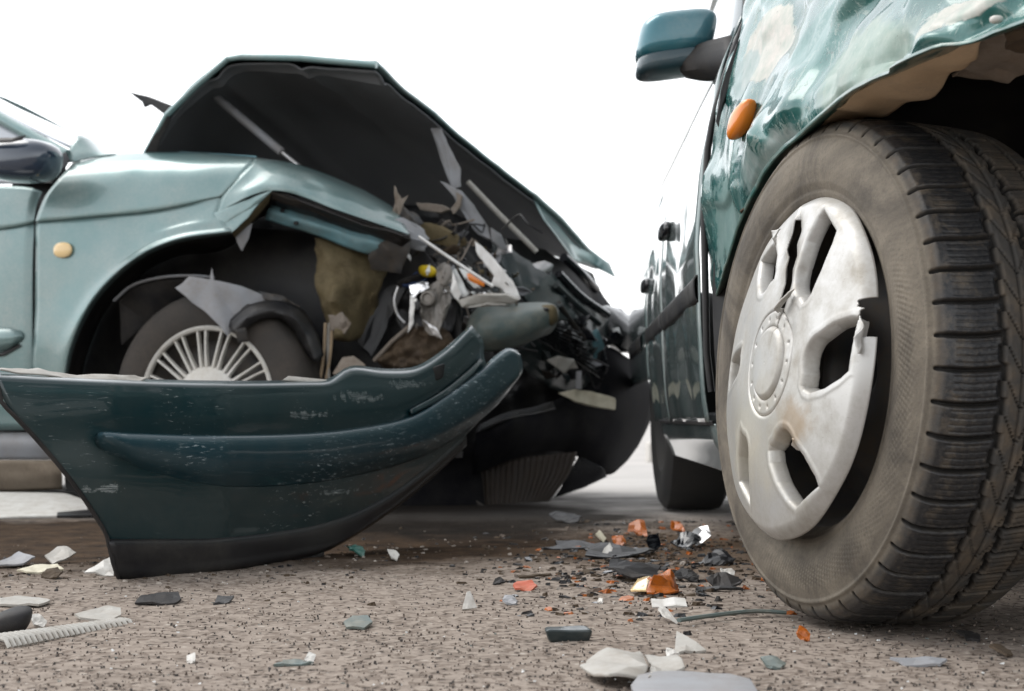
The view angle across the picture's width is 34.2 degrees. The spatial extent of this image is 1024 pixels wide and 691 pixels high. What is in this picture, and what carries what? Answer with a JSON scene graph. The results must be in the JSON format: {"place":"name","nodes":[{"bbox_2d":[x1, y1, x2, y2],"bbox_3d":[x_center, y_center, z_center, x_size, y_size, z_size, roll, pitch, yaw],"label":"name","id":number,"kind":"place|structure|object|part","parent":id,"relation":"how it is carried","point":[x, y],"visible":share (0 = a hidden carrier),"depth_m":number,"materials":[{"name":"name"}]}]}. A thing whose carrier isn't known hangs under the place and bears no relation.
{"place":"outdoors","nodes":[
{"label":"outdoors","id":0,"kind":"place"},
{"bbox_2d":[0,492,92,518],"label":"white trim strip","id":1,"kind":"object","parent":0,"point":[15,505],"depth_m":4.46,"materials":[{"name":"plastic"}]},
{"bbox_2d":[0,0,712,381],"label":"sky","id":2,"kind":"structure","parent":0,"point":[549,91],"materials":[{"name":"white"}]},
{"bbox_2d":[0,423,1023,690],"bbox_3d":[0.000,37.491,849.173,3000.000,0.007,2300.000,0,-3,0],"label":"ground","id":3,"kind":"structure","parent":0,"point":[620,495],"depth_m":2.12,"materials":[{"name":"grey asphalt"}]},
{"bbox_2d":[0,606,32,632],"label":"rubber lump","id":4,"kind":"object","parent":3,"relation":"on","point":[16,618],"visible":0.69,"depth_m":1.99,"materials":[{"name":"black rubber"}]},
{"bbox_2d":[0,551,34,565],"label":"plastic shard","id":5,"kind":"object","parent":3,"relation":"on","point":[18,558],"visible":1,"depth_m":2.89,"materials":[{"name":"white plastic"}]},
{"bbox_2d":[0,595,49,606],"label":"plastic shard","id":6,"kind":"object","parent":3,"relation":"on","point":[14,601],"visible":1,"depth_m":2.31,"materials":[{"name":"white plastic"}]},
{"bbox_2d":[31,614,46,627],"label":"plastic shard","id":7,"kind":"object","parent":3,"relation":"on","point":[38,620],"visible":0.91,"depth_m":2.06,"materials":[{"name":"white plastic"}]},
{"bbox_2d":[17,564,63,573],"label":"plastic shard","id":8,"kind":"object","parent":3,"relation":"on","point":[37,569],"visible":0.81,"depth_m":2.79,"materials":[{"name":"beige plastic"}]},
{"bbox_2d":[41,567,62,578],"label":"plastic shard","id":9,"kind":"object","parent":3,"relation":"on","point":[53,573],"visible":1,"depth_m":2.68,"materials":[{"name":"brown plastic"}]},
{"bbox_2d":[45,546,75,563],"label":"plastic shard","id":10,"kind":"object","parent":3,"relation":"on","point":[57,554],"visible":0.99,"depth_m":2.97,"materials":[{"name":"white plastic"}]},
{"bbox_2d":[0,617,131,648],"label":"ribbed strip","id":11,"kind":"object","parent":3,"relation":"on","point":[23,636],"visible":0.99,"depth_m":1.96,"materials":[{"name":"plastic"}]},
{"bbox_2d":[74,605,120,620],"bbox_3d":[-0.522,0.345,2.141,0.061,0.013,0.070,-1,-3,29],"label":"plastic shard","id":12,"kind":"object","parent":3,"relation":"on","point":[105,612],"visible":0.95,"depth_m":2.13,"materials":[{"name":"white plastic"}]},
{"bbox_2d":[84,557,113,576],"bbox_3d":[-0.677,0.365,2.756,0.050,0.031,0.064,0,-3,0],"label":"plastic shard","id":13,"kind":"object","parent":3,"relation":"on","point":[103,567],"visible":0.86,"depth_m":2.74,"materials":[{"name":"white plastic"}]},
{"bbox_2d":[135,592,180,605],"bbox_3d":[-0.492,0.354,2.329,0.059,0.014,0.058,0,-3,0],"label":"plastic shard","id":14,"kind":"object","parent":3,"relation":"on","point":[166,598],"visible":1,"depth_m":2.32,"materials":[{"name":"grey plastic"}]},
{"bbox_2d":[187,652,195,663],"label":"plastic shard","id":15,"kind":"object","parent":3,"relation":"on","point":[191,658],"visible":1,"depth_m":1.77,"materials":[{"name":"white plastic"}]},
{"bbox_2d":[213,595,233,604],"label":"plastic shard","id":16,"kind":"object","parent":3,"relation":"on","point":[220,599],"visible":1,"depth_m":2.33,"materials":[{"name":"grey plastic"}]},
{"bbox_2d":[0,325,522,578],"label":"torn bumper","id":17,"kind":"object","parent":3,"relation":"on","point":[170,477],"visible":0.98,"depth_m":2.88,"materials":[{"name":"paint"}]},
{"bbox_2d":[0,527,582,600],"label":"bumper crumbs","id":18,"kind":"object","parent":3,"relation":"on","point":[287,575],"visible":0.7,"depth_m":2.79,"materials":[{"name":"black plastic"}]},
{"bbox_2d":[273,659,313,666],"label":"plastic shard","id":19,"kind":"object","parent":3,"relation":"on","point":[293,662],"visible":1,"depth_m":1.75,"materials":[{"name":"grey paint"}]},
{"bbox_2d":[304,652,315,664],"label":"plastic shard","id":20,"kind":"object","parent":3,"relation":"on","point":[310,656],"visible":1,"depth_m":1.76,"materials":[{"name":"white plastic"}]},
{"bbox_2d":[0,53,649,505],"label":"wrecked car","id":21,"kind":"object","parent":3,"relation":"on","point":[258,217],"visible":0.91,"depth_m":4.95,"materials":[{"name":"green paint"}]},
{"bbox_3d":[-1.961,-0.138,5.107,1.171,0.792,0.059,-1,-3,19],"label":"front door","id":22,"kind":"part","parent":21,"relation":"part of","materials":[{"name":"green paint"}]},
{"bbox_3d":[-1.912,-0.825,5.243,1.205,0.701,0.159,-1,-3,19],"label":"side window","id":23,"kind":"part","parent":21,"relation":"part of","materials":[{"name":"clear glass"}]},
{"bbox_2d":[347,545,364,556],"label":"plastic shard","id":24,"kind":"object","parent":3,"relation":"on","point":[359,551],"visible":1,"depth_m":3.10,"materials":[{"name":"green paint"}]},
{"bbox_2d":[344,615,371,629],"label":"plastic shard","id":25,"kind":"object","parent":3,"relation":"on","point":[362,622],"visible":1,"depth_m":2.06,"materials":[{"name":"grey paint"}]},
{"bbox_2d":[387,549,399,560],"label":"plastic shard","id":26,"kind":"object","parent":3,"relation":"on","point":[394,554],"visible":1,"depth_m":3.03,"materials":[{"name":"white plastic"}]},
{"bbox_2d":[462,591,476,609],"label":"plastic shard","id":27,"kind":"object","parent":3,"relation":"on","point":[469,603],"visible":1,"depth_m":2.25,"materials":[{"name":"white plastic"}]},
{"bbox_2d":[493,577,505,584],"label":"plastic shard","id":28,"kind":"object","parent":3,"relation":"on","point":[499,580],"visible":1,"depth_m":2.58,"materials":[{"name":"grey plastic"}]},
{"bbox_2d":[502,595,517,604],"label":"plastic shard","id":29,"kind":"object","parent":3,"relation":"on","point":[509,599],"visible":1,"depth_m":2.31,"materials":[{"name":"white plastic"}]},
{"bbox_2d":[3,545,1023,690],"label":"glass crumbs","id":30,"kind":"object","parent":3,"relation":"on","point":[1017,679],"visible":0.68,"depth_m":1.84,"materials":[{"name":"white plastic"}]},
{"bbox_2d":[513,580,536,590],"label":"plastic shard","id":31,"kind":"object","parent":3,"relation":"on","point":[528,585],"visible":0.99,"depth_m":2.50,"materials":[{"name":"orange plastic"}]},
{"bbox_2d":[518,573,550,577],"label":"plastic shard","id":32,"kind":"object","parent":3,"relation":"on","point":[530,576],"visible":1,"depth_m":2.70,"materials":[{"name":"plastic"}]},
{"bbox_2d":[549,511,581,523],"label":"plastic shard","id":33,"kind":"object","parent":3,"relation":"on","point":[569,518],"visible":1,"depth_m":4.11,"materials":[{"name":"grey plastic"}]},
{"bbox_2d":[545,625,591,641],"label":"block trim","id":34,"kind":"structure","parent":3,"relation":"on","point":[569,633],"depth_m":1.92,"materials":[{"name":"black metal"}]},
{"bbox_2d":[544,540,594,549],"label":"plastic shard","id":35,"kind":"object","parent":3,"relation":"on","point":[567,545],"visible":0.79,"depth_m":3.30,"materials":[{"name":"grey plastic"}]},
{"bbox_2d":[367,520,797,616],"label":"wreck splinters","id":36,"kind":"object","parent":3,"relation":"on","point":[651,554],"visible":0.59,"depth_m":2.81,"materials":[{"name":"black plastic"}]},
{"bbox_2d":[595,530,605,541],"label":"plastic shard","id":37,"kind":"object","parent":3,"relation":"on","point":[599,534],"visible":0.97,"depth_m":3.47,"materials":[{"name":"beige plastic"}]},
{"bbox_2d":[597,598,603,603],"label":"plastic shard","id":38,"kind":"object","parent":3,"relation":"on","point":[600,600],"visible":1,"depth_m":2.33,"materials":[{"name":"white plastic"}]},
{"bbox_2d":[452,519,759,635],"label":"wreck crumbs","id":39,"kind":"object","parent":3,"relation":"on","point":[694,603],"visible":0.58,"depth_m":2.77,"materials":[{"name":"black plastic"}]},
{"bbox_2d":[612,535,625,545],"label":"plastic shard","id":40,"kind":"object","parent":3,"relation":"on","point":[619,540],"visible":0.83,"depth_m":3.37,"materials":[{"name":"orange plastic"}]},
{"bbox_2d":[585,542,654,558],"bbox_3d":[0.190,0.384,3.119,0.152,0.024,0.100,1,-3,-18],"label":"plastic shard","id":41,"kind":"object","parent":3,"relation":"on","point":[595,550],"visible":0.98,"depth_m":3.11,"materials":[{"name":"grey plastic"}]},
{"bbox_2d":[602,542,612,552],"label":"plastic shard","id":42,"kind":"object","parent":41,"relation":"on","point":[608,548],"visible":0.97,"depth_m":3.12,"materials":[{"name":"white plastic"}]},
{"bbox_2d":[580,647,684,678],"bbox_3d":[0.116,0.319,1.666,0.105,0.017,0.174,-1,-3,28],"label":"card panel","id":43,"kind":"object","parent":3,"relation":"on","point":[609,662],"visible":0.9,"depth_m":1.67,"materials":[{"name":"plastic"}]},
{"bbox_2d":[608,559,661,578],"bbox_3d":[0.204,0.361,2.682,0.099,0.030,0.095,0,-3,0],"label":"plastic shard","id":44,"kind":"object","parent":3,"relation":"on","point":[630,569],"visible":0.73,"depth_m":2.69,"materials":[{"name":"grey plastic"}]},
{"bbox_2d":[627,519,647,536],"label":"plastic shard","id":45,"kind":"object","parent":3,"relation":"on","point":[638,527],"visible":1,"depth_m":3.66,"materials":[{"name":"orange plastic"}]},
{"bbox_2d":[645,441,651,462],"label":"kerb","id":46,"kind":"structure","parent":3,"relation":"on","point":[648,454],"depth_m":9.76,"materials":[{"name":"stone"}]},
{"bbox_2d":[646,533,660,551],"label":"plastic shard","id":47,"kind":"object","parent":3,"relation":"on","point":[652,541],"visible":0.94,"depth_m":3.20,"materials":[{"name":"black plastic"}]},
{"bbox_2d":[630,569,678,594],"bbox_3d":[0.204,0.349,2.471,0.072,0.035,0.105,1,-3,-30],"label":"amber lens","id":48,"kind":"object","parent":3,"relation":"on","point":[664,583],"visible":1,"depth_m":2.45,"materials":[{"name":"plastic"}]},
{"bbox_2d":[658,606,677,623],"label":"plastic shard","id":49,"kind":"object","parent":3,"relation":"on","point":[665,612],"visible":1,"depth_m":2.12,"materials":[{"name":"white plastic"}]},
{"bbox_2d":[651,597,686,607],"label":"plastic shard","id":50,"kind":"object","parent":3,"relation":"on","point":[672,602],"visible":0.99,"depth_m":2.28,"materials":[{"name":"white plastic"}]},
{"bbox_2d":[665,648,678,655],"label":"plastic shard","id":51,"kind":"object","parent":3,"relation":"on","point":[669,651],"visible":0.81,"depth_m":1.80,"materials":[{"name":"white plastic"}]},
{"bbox_2d":[671,521,684,531],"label":"plastic shard","id":52,"kind":"object","parent":3,"relation":"on","point":[676,526],"visible":0.97,"depth_m":3.83,"materials":[{"name":"orange plastic"}]},
{"bbox_2d":[670,531,701,548],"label":"plastic shard","id":53,"kind":"object","parent":3,"relation":"on","point":[686,539],"visible":0.95,"depth_m":3.31,"materials":[{"name":"grey plastic"}]},
{"bbox_2d":[675,568,698,582],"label":"plastic shard","id":54,"kind":"object","parent":3,"relation":"on","point":[689,575],"visible":1,"depth_m":2.64,"materials":[{"name":"grey plastic"}]},
{"bbox_2d":[675,631,705,653],"bbox_3d":[0.196,0.331,1.853,0.037,0.019,0.065,0,-3,0],"label":"plastic shard","id":55,"kind":"object","parent":3,"relation":"on","point":[684,643],"visible":0.92,"depth_m":1.84,"materials":[{"name":"white plastic"}]},
{"bbox_2d":[631,671,756,690],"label":"rounded sheet","id":56,"kind":"object","parent":3,"relation":"on","point":[677,681],"visible":1,"depth_m":1.55,"materials":[{"name":"grey plastic"}]},
{"bbox_2d":[693,525,711,545],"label":"plastic shard","id":57,"kind":"object","parent":3,"relation":"on","point":[703,533],"visible":0.69,"depth_m":3.36,"materials":[{"name":"white plastic"}]},
{"bbox_2d":[702,549,735,565],"bbox_3d":[0.369,0.376,2.950,0.050,0.027,0.076,-2,-3,31],"label":"plastic shard","id":58,"kind":"object","parent":3,"relation":"on","point":[718,557],"visible":0.99,"depth_m":2.94,"materials":[{"name":"grey plastic"}]},
{"bbox_2d":[695,585,742,591],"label":"plastic shard","id":59,"kind":"object","parent":3,"relation":"on","point":[719,587],"visible":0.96,"depth_m":2.48,"materials":[{"name":"grey plastic"}]},
{"bbox_2d":[706,572,741,586],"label":"plastic shard","id":60,"kind":"object","parent":3,"relation":"on","point":[722,579],"visible":0.88,"depth_m":2.53,"materials":[{"name":"grey plastic"}]},
{"bbox_2d":[720,568,734,575],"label":"plastic shard","id":61,"kind":"object","parent":3,"relation":"on","point":[731,571],"visible":0.64,"depth_m":2.73,"materials":[{"name":"white plastic"}]},
{"bbox_2d":[677,609,786,621],"bbox_3d":[0.278,0.345,2.132,0.172,0.007,0.028,1,-3,-29],"label":"trim stick","id":62,"kind":"object","parent":3,"relation":"on","point":[726,613],"depth_m":2.14,"materials":[{"name":"grey paint"}]},
{"bbox_2d":[760,655,785,669],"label":"plastic shard","id":63,"kind":"object","parent":3,"relation":"on","point":[772,662],"visible":1,"depth_m":1.73,"materials":[{"name":"grey paint"}]},
{"bbox_2d":[796,625,809,641],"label":"plastic shard","id":64,"kind":"object","parent":3,"relation":"on","point":[802,633],"visible":1,"depth_m":1.92,"materials":[{"name":"orange plastic"}]},
{"bbox_2d":[628,0,1023,623],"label":"damaged car","id":65,"kind":"object","parent":3,"relation":"on","point":[830,367],"visible":1,"depth_m":2.00,"materials":[{"name":"green paint"}]},
{"bbox_3d":[0.393,-0.165,4.099,0.122,0.701,0.715,0,-3,0],"label":"rear door","id":66,"kind":"part","parent":65,"relation":"part of","materials":[{"name":"green paint"}]},
{"bbox_3d":[0.500,-0.739,4.185,0.138,0.445,2.300,0,-3,1],"label":"side window","id":67,"kind":"part","parent":65,"relation":"part of","materials":[{"name":"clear glass"}]},
{"bbox_3d":[0.361,-0.202,3.255,0.110,0.701,0.958,0,-3,2],"label":"front door","id":68,"kind":"part","parent":65,"relation":"part of","materials":[{"name":"green paint"}]},
{"bbox_2d":[890,656,946,666],"bbox_3d":[0.429,0.333,1.748,0.060,0.009,0.030,0,-3,0],"label":"plastic shard","id":69,"kind":"object","parent":3,"relation":"on","point":[925,661],"visible":1,"depth_m":1.75,"materials":[{"name":"grey plastic"}]},
{"bbox_2d":[956,630,980,641],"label":"plastic shard","id":70,"kind":"object","parent":3,"relation":"on","point":[969,635],"visible":1,"depth_m":1.94,"materials":[{"name":"black plastic"}]},
{"bbox_2d":[989,643,1012,656],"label":"plastic shard","id":71,"kind":"object","parent":3,"relation":"on","point":[1002,649],"visible":1,"depth_m":1.81,"materials":[{"name":"brown plastic"}]},
{"bbox_2d":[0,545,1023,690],"bbox_3d":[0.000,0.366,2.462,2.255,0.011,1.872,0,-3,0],"label":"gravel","id":72,"kind":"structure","parent":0,"point":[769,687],"depth_m":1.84,"materials":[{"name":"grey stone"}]}
]}

